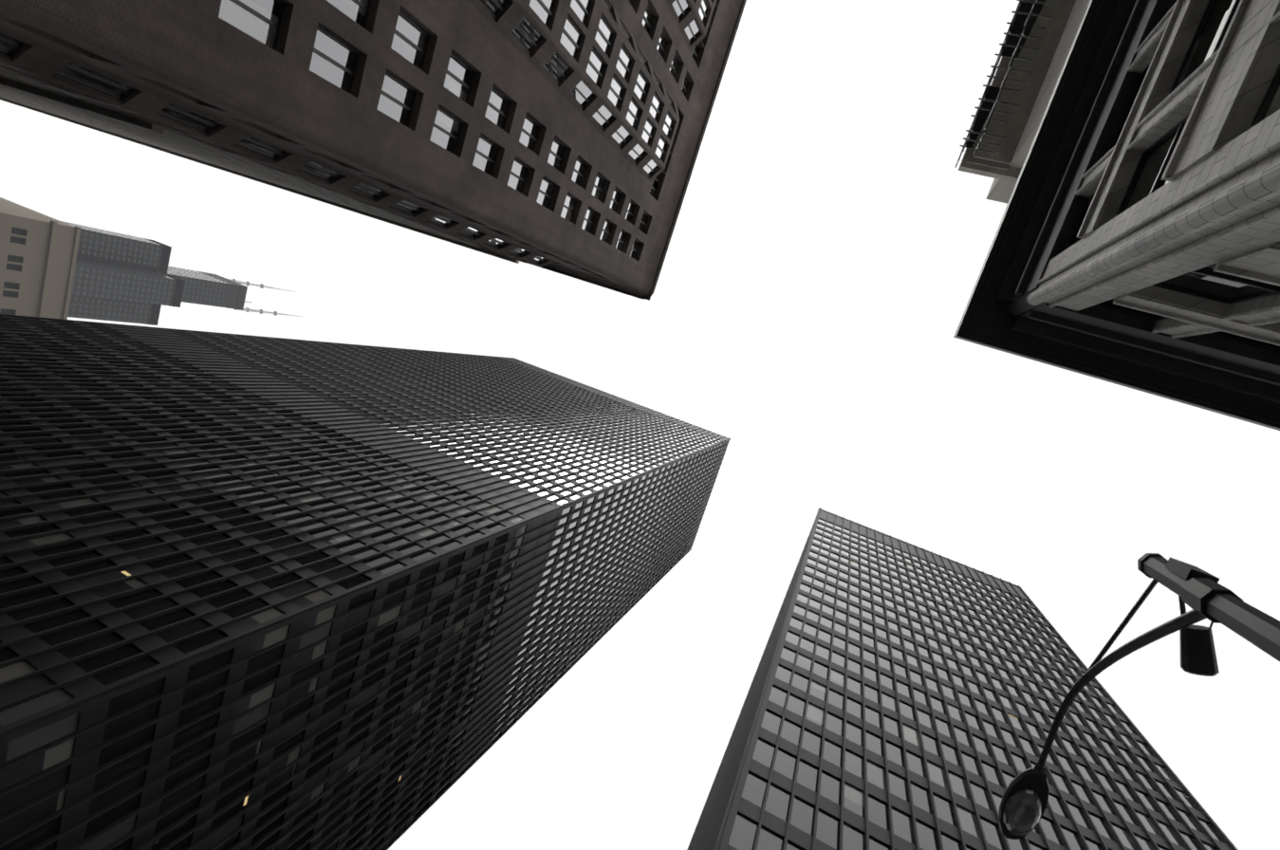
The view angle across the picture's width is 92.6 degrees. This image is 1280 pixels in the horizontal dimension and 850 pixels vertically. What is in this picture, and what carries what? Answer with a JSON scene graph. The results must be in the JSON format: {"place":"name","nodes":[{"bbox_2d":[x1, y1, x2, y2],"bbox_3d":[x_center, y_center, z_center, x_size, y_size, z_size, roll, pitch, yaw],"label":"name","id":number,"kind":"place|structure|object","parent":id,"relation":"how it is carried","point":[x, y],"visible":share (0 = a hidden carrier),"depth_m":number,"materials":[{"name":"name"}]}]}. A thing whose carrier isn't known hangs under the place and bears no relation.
{"place":"outdoors","nodes":[
{"label":"outdoors","id":0,"kind":"place"},
{"bbox_2d":[58,220,301,325],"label":"skyscraper","id":1,"kind":"structure","parent":0,"point":[121,277],"depth_m":496.17,"materials":[{"name":"black glass"}]},
{"bbox_2d":[0,0,1279,849],"label":"sky","id":2,"kind":"structure","parent":0,"point":[827,250],"materials":[{"name":"white"}]},
{"label":"ground","id":3,"kind":"structure","parent":0,"visible":0},
{"bbox_2d":[0,197,81,319],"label":"limestone block","id":4,"kind":"structure","parent":3,"relation":"on","point":[38,253],"depth_m":119.00,"materials":[{"name":"brown stone"}]},
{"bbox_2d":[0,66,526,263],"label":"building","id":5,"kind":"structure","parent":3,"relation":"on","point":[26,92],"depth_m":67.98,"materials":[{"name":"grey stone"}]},
{"bbox_2d":[0,314,730,849],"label":"skyscraper","id":6,"kind":"structure","parent":3,"relation":"on","point":[264,593],"depth_m":53.20,"materials":[{"name":"black glass"}]},
{"bbox_2d":[0,0,746,300],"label":"building","id":7,"kind":"structure","parent":3,"relation":"on","point":[564,137],"depth_m":30.88,"materials":[{"name":"stone"}]},
{"bbox_2d":[686,507,1237,849],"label":"skyscraper","id":8,"kind":"structure","parent":3,"relation":"on","point":[902,695],"depth_m":48.72,"materials":[{"name":"glass"}]},
{"bbox_2d":[954,0,1090,204],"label":"beige block with scaffold","id":9,"kind":"structure","parent":3,"relation":"on","point":[1036,45],"depth_m":31.44,"materials":[{"name":"concrete"}]},
{"bbox_2d":[953,0,1279,430],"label":"building","id":10,"kind":"structure","parent":3,"relation":"on","point":[1135,245],"depth_m":12.40,"materials":[{"name":"tile"}]},
{"bbox_3d":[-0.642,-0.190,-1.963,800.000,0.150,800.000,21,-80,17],"label":"sidewalk pavement","id":11,"kind":"structure","parent":0,"visible":0},
{"bbox_2d":[998,553,1279,839],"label":"street lamp","id":12,"kind":"object","parent":11,"relation":"on","point":[1202,594],"visible":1,"depth_m":5.16,"materials":[{"name":"black metal"}]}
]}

